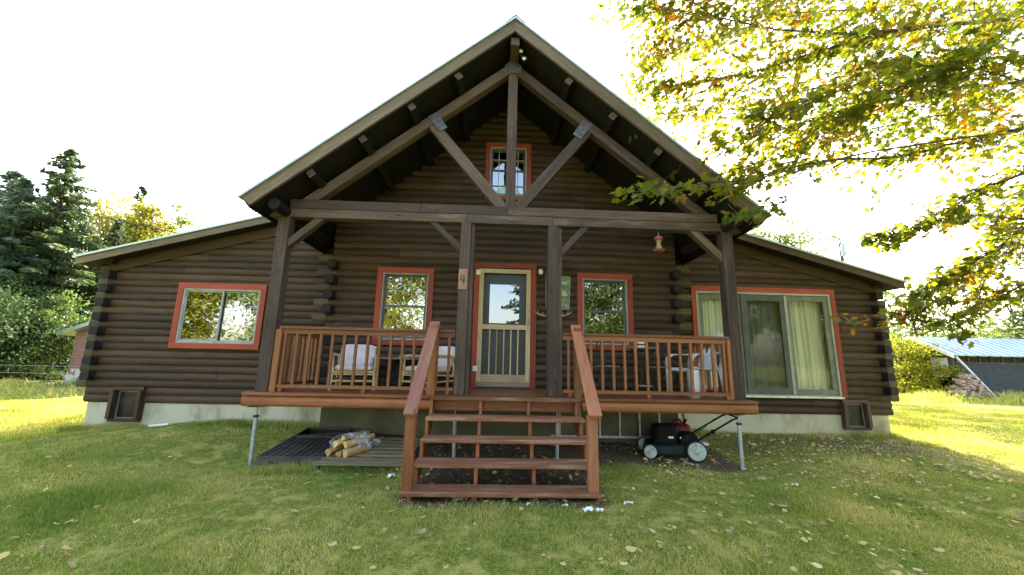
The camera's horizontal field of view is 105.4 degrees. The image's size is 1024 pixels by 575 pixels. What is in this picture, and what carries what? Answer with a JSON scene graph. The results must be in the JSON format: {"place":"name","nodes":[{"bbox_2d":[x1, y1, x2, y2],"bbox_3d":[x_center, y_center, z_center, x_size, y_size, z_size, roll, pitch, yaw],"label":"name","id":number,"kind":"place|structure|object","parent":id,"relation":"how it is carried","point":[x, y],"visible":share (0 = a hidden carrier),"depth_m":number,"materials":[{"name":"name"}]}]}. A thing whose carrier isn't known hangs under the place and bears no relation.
{"place":"outdoors","nodes":[
{"label":"outdoors","id":0,"kind":"place"},
{"bbox_2d":[0,374,1023,574],"bbox_3d":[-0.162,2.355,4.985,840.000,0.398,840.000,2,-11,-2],"label":"ground","id":1,"kind":"structure","parent":0,"point":[615,457],"depth_m":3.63,"materials":[{"name":"green plant"}]},
{"bbox_2d":[0,170,58,377],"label":"spruce tree","id":2,"kind":"object","parent":1,"relation":"on","point":[9,177],"visible":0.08,"depth_m":20.61,"materials":[{"name":"green plant"}]},
{"bbox_2d":[0,177,65,379],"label":"spruce tree","id":3,"kind":"object","parent":1,"relation":"on","point":[9,238],"visible":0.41,"depth_m":19.59,"materials":[{"name":"green plant"}]},
{"bbox_2d":[0,285,73,379],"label":"leafy shrub","id":4,"kind":"object","parent":1,"relation":"on","point":[14,320],"visible":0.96,"depth_m":15.99,"materials":[{"name":"green plant"}]},
{"bbox_2d":[0,269,75,378],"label":"broadleaf tree","id":5,"kind":"object","parent":1,"relation":"on","point":[42,299],"visible":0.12,"depth_m":18.18,"materials":[{"name":"green plant"}]},
{"bbox_2d":[0,365,79,388],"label":"wire fence","id":6,"kind":"object","parent":1,"relation":"on","point":[36,380],"visible":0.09,"depth_m":12.87,"materials":[{"name":"metal"}]},
{"bbox_2d":[12,192,77,304],"bbox_3d":[-31.279,-0.521,26.012,7.485,13.109,7.644,2,-11,-2],"label":"spruce tree","id":7,"kind":"object","parent":1,"relation":"on","point":[47,195],"visible":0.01,"depth_m":26.31,"materials":[{"name":"green plant"}]},
{"bbox_2d":[6,289,92,382],"bbox_3d":[-21.382,2.252,18.241,3.743,4.501,3.572,2,-11,-2],"label":"leafy shrub","id":8,"kind":"object","parent":1,"relation":"on","point":[61,318],"visible":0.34,"depth_m":17.94,"materials":[{"name":"green plant"}]},
{"bbox_2d":[0,148,112,380],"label":"spruce tree","id":9,"kind":"object","parent":1,"relation":"on","point":[48,234],"visible":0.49,"depth_m":20.48,"materials":[{"name":"green plant"}]},
{"bbox_2d":[56,322,89,383],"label":"brick outbuilding","id":10,"kind":"structure","parent":1,"relation":"on","point":[80,332],"depth_m":16.79,"materials":[{"name":"red brick"}]},
{"bbox_2d":[54,236,99,322],"bbox_3d":[-25.759,0.951,23.391,5.057,8.653,4.996,-5,-12,30],"label":"broadleaf tree","id":11,"kind":"object","parent":1,"relation":"on","point":[96,280],"visible":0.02,"depth_m":23.27,"materials":[{"name":"green plant"}]},
{"bbox_2d":[53,219,131,369],"bbox_3d":[-23.324,0.610,22.420,4.408,9.518,4.728,6,-12,-26],"label":"spruce tree","id":12,"kind":"object","parent":1,"relation":"on","point":[117,229],"visible":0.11,"depth_m":22.21,"materials":[{"name":"green plant"}]},
{"bbox_2d":[89,185,149,291],"bbox_3d":[-30.851,-0.896,31.185,5.275,15.612,5.266,-8,-14,41],"label":"spruce tree","id":13,"kind":"object","parent":1,"relation":"on","point":[144,191],"visible":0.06,"depth_m":32.47,"materials":[{"name":"green plant"}]},
{"bbox_2d":[49,186,191,303],"bbox_3d":[-27.077,-0.541,26.219,7.707,12.571,7.933,-5,-12,31],"label":"broadleaf tree","id":14,"kind":"object","parent":1,"relation":"on","point":[103,229],"visible":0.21,"depth_m":26.15,"materials":[{"name":"yellow plant"}]},
{"bbox_2d":[104,206,178,243],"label":"broadleaf tree","id":15,"kind":"object","parent":1,"relation":"on","point":[137,237],"visible":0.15,"depth_m":26.41,"materials":[{"name":"yellow plant"}]},
{"bbox_2d":[148,423,169,426],"bbox_3d":[-6.119,2.387,6.760,0.335,0.080,0.043,1,-11,0],"label":"drain pipe","id":16,"kind":"object","parent":1,"relation":"on","point":[158,425],"visible":0.96,"depth_m":6.74,"materials":[{"name":"white plastic"}]},
{"bbox_2d":[157,201,210,235],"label":"broadleaf tree","id":17,"kind":"object","parent":1,"relation":"on","point":[185,221],"visible":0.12,"depth_m":29.12,"materials":[{"name":"green plant"}]},
{"bbox_2d":[252,427,352,468],"bbox_3d":[-2.903,2.301,5.674,0.890,0.303,1.400,2,-11,-2],"label":"wooden pallet","id":18,"kind":"object","parent":1,"relation":"on","point":[310,444],"visible":0.84,"depth_m":5.39,"materials":[{"name":"paint"}]},
{"bbox_2d":[313,437,421,471],"bbox_3d":[-1.892,2.296,5.411,1.110,0.178,1.340,2,-11,-2],"label":"wooden pallet","id":19,"kind":"object","parent":1,"relation":"on","point":[384,445],"visible":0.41,"depth_m":5.11,"materials":[{"name":"grey wood"}]},
{"bbox_2d":[325,430,381,457],"bbox_3d":[-2.132,2.108,5.263,0.603,0.282,0.540,-2,-11,18],"label":"firewood bundle","id":20,"kind":"object","parent":19,"relation":"on","point":[346,445],"visible":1,"depth_m":5.21,"materials":[{"name":"beige wood"}]},
{"bbox_2d":[72,14,907,443],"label":"log house","id":21,"kind":"structure","parent":1,"relation":"on","point":[176,328],"depth_m":7.06,"materials":[{"name":"brown wood"}]},
{"bbox_2d":[0,185,177,232],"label":"power cable","id":22,"kind":"object","parent":21,"relation":"attached to","point":[88,213],"visible":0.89,"depth_m":15.95,"materials":[{"name":"rubber"}]},
{"bbox_2d":[104,386,146,421],"bbox_3d":[-6.794,2.053,6.877,0.530,0.595,0.140,2,-11,-2],"label":"basement window","id":23,"kind":"structure","parent":21,"relation":"in","point":[125,403],"depth_m":6.89,"materials":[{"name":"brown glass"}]},
{"bbox_2d":[168,282,267,349],"bbox_3d":[-5.429,0.535,7.275,1.605,1.209,0.144,2,-11,-2],"label":"window","id":24,"kind":"structure","parent":21,"relation":"in","point":[206,315],"depth_m":7.25,"materials":[{"name":"clear glass"}]},
{"bbox_2d":[371,267,434,345],"bbox_3d":[-1.879,0.331,6.834,0.988,1.359,0.164,2,-11,-2],"label":"window","id":25,"kind":"structure","parent":21,"relation":"in","point":[404,296],"depth_m":6.82,"materials":[{"name":"clear glass"}]},
{"bbox_2d":[241,37,758,469],"bbox_3d":[-0.012,-0.549,6.166,7.020,6.291,1.681,2,-11,-2],"label":"porch","id":26,"kind":"object","parent":21,"relation":"attached to","point":[695,222],"visible":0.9,"depth_m":5.67,"materials":[{"name":"red wood"}]},
{"bbox_2d":[328,344,376,389],"bbox_3d":[-2.423,1.222,6.066,0.712,0.686,0.769,4,-11,-16],"label":"bamboo armchair","id":27,"kind":"object","parent":26,"relation":"on","point":[360,359],"visible":0.76,"depth_m":6.13,"materials":[{"name":"white fabric"}]},
{"bbox_2d":[372,357,418,386],"bbox_3d":[-1.851,1.368,6.237,0.770,0.482,0.770,2,-11,-2],"label":"round side table","id":28,"kind":"object","parent":26,"relation":"on","point":[393,376],"visible":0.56,"depth_m":6.13,"materials":[{"name":"metal"}]},
{"bbox_2d":[399,346,454,392],"bbox_3d":[-1.240,1.250,6.081,0.711,0.686,0.769,-6,-13,35],"label":"bamboo armchair","id":29,"kind":"object","parent":26,"relation":"on","point":[442,360],"visible":0.35,"depth_m":6.02,"materials":[{"name":"white fabric"}]},
{"bbox_2d":[458,269,467,289],"bbox_3d":[-0.699,-0.120,5.562,0.127,0.299,0.023,2,-11,-2],"label":"house number sign","id":30,"kind":"object","parent":26,"relation":"attached to","point":[462,279],"visible":1,"depth_m":5.55,"materials":[{"name":"paint"}]},
{"bbox_2d":[518,48,526,62],"bbox_3d":[0.162,-3.577,6.037,0.140,0.218,0.098,2,-11,-2],"label":"floodlight","id":31,"kind":"object","parent":26,"relation":"attached to","point":[523,58],"visible":1,"depth_m":6.00,"materials":[{"name":"metal"}]},
{"bbox_2d":[595,341,619,390],"bbox_3d":[1.527,1.242,6.225,0.380,0.872,0.389,2,-11,-2],"label":"wire chair","id":32,"kind":"object","parent":26,"relation":"on","point":[606,366],"visible":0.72,"depth_m":6.22,"materials":[{"name":"metal"}]},
{"bbox_2d":[626,347,657,395],"bbox_3d":[2.077,1.319,6.167,0.500,0.724,0.500,2,-11,-2],"label":"bistro table","id":33,"kind":"object","parent":26,"relation":"on","point":[640,362],"visible":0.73,"depth_m":6.14,"materials":[{"name":"metal"}]},
{"bbox_2d":[637,342,644,346],"bbox_3d":[2.049,0.863,6.210,0.120,0.183,0.090,2,-11,-2],"label":"striped tin","id":34,"kind":"object","parent":33,"relation":"on","point":[640,344],"visible":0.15,"depth_m":6.16,"materials":[{"name":"white metal"}]},
{"bbox_2d":[653,235,664,252],"bbox_3d":[2.210,-0.692,5.884,0.180,0.332,0.164,2,-11,-2],"label":"bird feeder","id":35,"kind":"object","parent":26,"relation":"hanging from","point":[658,239],"visible":1,"depth_m":5.84,"materials":[{"name":"red plastic"}]},
{"bbox_2d":[649,343,672,390],"bbox_3d":[2.437,1.306,6.464,0.380,0.872,0.389,2,-11,-2],"label":"wire chair","id":36,"kind":"object","parent":26,"relation":"on","point":[655,367],"visible":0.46,"depth_m":6.51,"materials":[{"name":"metal"}]},
{"bbox_2d":[664,333,723,398],"bbox_3d":[2.906,1.184,6.043,0.809,0.974,0.650,4,-11,-14],"label":"plastic chair","id":37,"kind":"object","parent":26,"relation":"on","point":[697,373],"visible":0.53,"depth_m":5.93,"materials":[{"name":"white plastic"}]},
{"bbox_2d":[475,268,530,388],"bbox_3d":[-0.141,0.666,6.831,1.020,2.150,0.190,2,-11,-2],"label":"inner door","id":38,"kind":"structure","parent":21,"relation":"in","point":[504,295],"depth_m":6.87,"materials":[{"name":"teal paint"}]},
{"bbox_2d":[470,262,536,389],"bbox_3d":[-0.130,0.638,6.762,1.099,2.180,0.078,2,-11,-2],"label":"screen door","id":39,"kind":"structure","parent":21,"relation":"in","point":[486,380],"depth_m":6.75,"materials":[{"name":"brown wood"}]},
{"bbox_2d":[484,142,530,199],"bbox_3d":[-0.072,-2.167,7.373,0.851,1.140,0.164,2,-11,-2],"label":"window","id":40,"kind":"structure","parent":21,"relation":"in","point":[495,172],"depth_m":7.35,"materials":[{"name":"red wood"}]},
{"bbox_2d":[538,267,542,279],"bbox_3d":[0.507,-0.225,6.916,0.100,0.281,0.135,2,-11,-2],"label":"wall lantern","id":41,"kind":"object","parent":21,"relation":"attached to","point":[540,271],"depth_m":6.89,"materials":[{"name":"metal"}]},
{"bbox_2d":[533,310,570,316],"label":"antlers","id":42,"kind":"object","parent":21,"relation":"attached to","point":[545,315],"visible":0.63,"depth_m":6.76},
{"bbox_2d":[562,276,570,309],"bbox_3d":[0.821,0.088,6.924,0.455,0.620,0.026,2,-11,-2],"label":"wall picture","id":43,"kind":"object","parent":21,"relation":"attached to","point":[566,283],"depth_m":6.92,"materials":[{"name":"green wood"}]},
{"bbox_2d":[577,273,633,350],"bbox_3d":[1.648,0.432,6.963,0.999,1.359,0.164,2,-11,-2],"label":"window","id":44,"kind":"structure","parent":21,"relation":"in","point":[604,301],"depth_m":6.95,"materials":[{"name":"clear glass"}]},
{"bbox_2d":[690,286,847,398],"bbox_3d":[4.946,1.060,7.656,2.910,2.109,0.320,2,-11,-2],"label":"sliding door","id":45,"kind":"structure","parent":21,"relation":"in","point":[784,353],"depth_m":7.71,"materials":[{"name":"glass"}]},
{"bbox_2d":[840,399,872,430],"bbox_3d":[6.501,2.408,7.378,0.510,0.550,0.122,2,-11,-2],"label":"basement window","id":46,"kind":"structure","parent":21,"relation":"in","point":[856,414],"depth_m":7.39,"materials":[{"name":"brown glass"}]},
{"bbox_2d":[398,321,601,502],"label":"wooden steps","id":47,"kind":"structure","parent":1,"relation":"on","point":[412,487],"depth_m":4.29,"materials":[{"name":"red wood"}]},
{"bbox_2d":[0,423,1023,574],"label":"fallen leaves","id":48,"kind":"object","parent":1,"relation":"on","point":[423,530],"visible":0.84,"depth_m":4.51,"materials":[{"name":"yellow plant"}]},
{"bbox_2d":[420,442,636,498],"bbox_3d":[0.446,2.312,5.191,3.168,0.171,2.566,2,-11,-2],"label":"rubble","id":49,"kind":"object","parent":1,"relation":"on","point":[540,471],"visible":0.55,"depth_m":5.32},
{"bbox_2d":[70,298,1023,340],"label":"distant wood","id":50,"kind":"object","parent":1,"relation":"on","point":[980,327],"depth_m":44.60,"materials":[{"name":"green plant"}]},
{"bbox_2d":[581,506,592,511],"bbox_3d":[0.690,2.035,3.574,0.116,0.038,0.058,2,-11,-2],"label":"paper scrap","id":51,"kind":"object","parent":1,"relation":"on","point":[590,508],"visible":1,"depth_m":3.57,"materials":[{"name":"white paper"}]},
{"bbox_2d":[551,412,684,438],"bbox_3d":[1.773,2.273,6.486,2.270,0.455,0.051,2,-11,-3],"label":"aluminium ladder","id":52,"kind":"object","parent":1,"relation":"on","point":[619,436],"visible":0.31,"depth_m":6.45,"materials":[{"name":"silver metal"}]},
{"bbox_2d":[669,419,690,431],"bbox_3d":[2.749,2.343,6.433,0.340,0.351,0.240,2,-11,-2],"label":"fuel can","id":53,"kind":"object","parent":1,"relation":"on","point":[682,426],"visible":0.48,"depth_m":6.35,"materials":[{"name":"red plastic"}]},
{"bbox_2d":[637,414,736,462],"bbox_3d":[2.612,2.211,5.840,1.368,0.638,0.616,0,-11,9],"label":"lawn mower","id":54,"kind":"object","parent":1,"relation":"on","point":[666,439],"visible":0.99,"depth_m":5.64,"materials":[{"name":"plastic"}]},
{"bbox_2d":[749,195,826,251],"bbox_3d":[14.057,0.427,20.750,4.807,10.385,5.189,10,-13,-38],"label":"broadleaf tree","id":55,"kind":"object","parent":1,"relation":"on","point":[783,239],"visible":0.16,"depth_m":20.34,"materials":[{"name":"green plant"}]},
{"bbox_2d":[588,0,1023,348],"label":"maple tree","id":56,"kind":"object","parent":1,"relation":"on","point":[945,73],"visible":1,"depth_m":5.06,"materials":[{"name":"green plant"}]},
{"bbox_2d":[775,218,843,303],"bbox_3d":[17.791,0.827,23.361,4.616,10.754,5.031,-2,-11,18],"label":"broadleaf tree","id":57,"kind":"object","parent":1,"relation":"on","point":[831,236],"visible":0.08,"depth_m":23.85,"materials":[{"name":"green plant"}]},
{"bbox_2d":[838,237,846,261],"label":"broadleaf tree","id":58,"kind":"object","parent":1,"relation":"on","point":[842,250],"visible":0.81,"depth_m":28.65,"materials":[{"name":"plant"}]},
{"bbox_2d":[882,289,922,338],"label":"broadleaf tree","id":59,"kind":"object","parent":1,"relation":"on","point":[885,293],"visible":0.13,"depth_m":26.76,"materials":[{"name":"green plant"}]},
{"bbox_2d":[889,333,965,395],"bbox_3d":[21.525,4.313,21.542,4.605,3.560,4.985,2,-11,-2],"label":"bush","id":60,"kind":"object","parent":1,"relation":"on","point":[909,371],"visible":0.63,"depth_m":20.53,"materials":[{"name":"green plant"}]},
{"bbox_2d":[884,270,986,338],"bbox_3d":[29.984,3.058,29.064,6.796,8.968,7.014,10,-14,-39],"label":"broadleaf tree","id":61,"kind":"object","parent":1,"relation":"on","point":[935,312],"visible":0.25,"depth_m":28.78,"materials":[{"name":"green plant"}]},
{"bbox_2d":[892,336,1023,396],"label":"dark shed","id":62,"kind":"structure","parent":1,"relation":"on","point":[992,364],"depth_m":20.14,"materials":[{"name":"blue metal"}]},
{"bbox_2d":[946,373,993,399],"bbox_3d":[22.320,4.880,19.114,1.803,1.388,1.188,2,-11,-2],"label":"wood pile","id":63,"kind":"object","parent":1,"relation":"on","point":[968,383],"visible":0.76,"depth_m":18.98,"materials":[{"name":"wood"}]},
{"bbox_2d":[955,356,995,396],"bbox_3d":[23.244,4.531,19.510,1.611,2.136,0.090,0,-11,5],"label":"leaning pole","id":64,"kind":"object","parent":1,"relation":"on","point":[972,373],"visible":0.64,"depth_m":19.53,"materials":[{"name":"white plastic"}]},
{"bbox_2d":[935,270,1023,338],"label":"broadleaf tree","id":65,"kind":"object","parent":1,"relation":"on","point":[1015,334],"visible":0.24,"depth_m":28.58,"materials":[{"name":"green plant"}]},
{"bbox_2d":[998,286,1023,338],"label":"spruce tree","id":66,"kind":"object","parent":1,"relation":"on","point":[1014,315],"visible":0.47,"depth_m":25.66,"materials":[{"name":"green plant"}]},
{"bbox_2d":[0,0,1023,337],"label":"sky","id":67,"kind":"structure","parent":0,"point":[192,103],"materials":[{"name":"white"}]}
]}

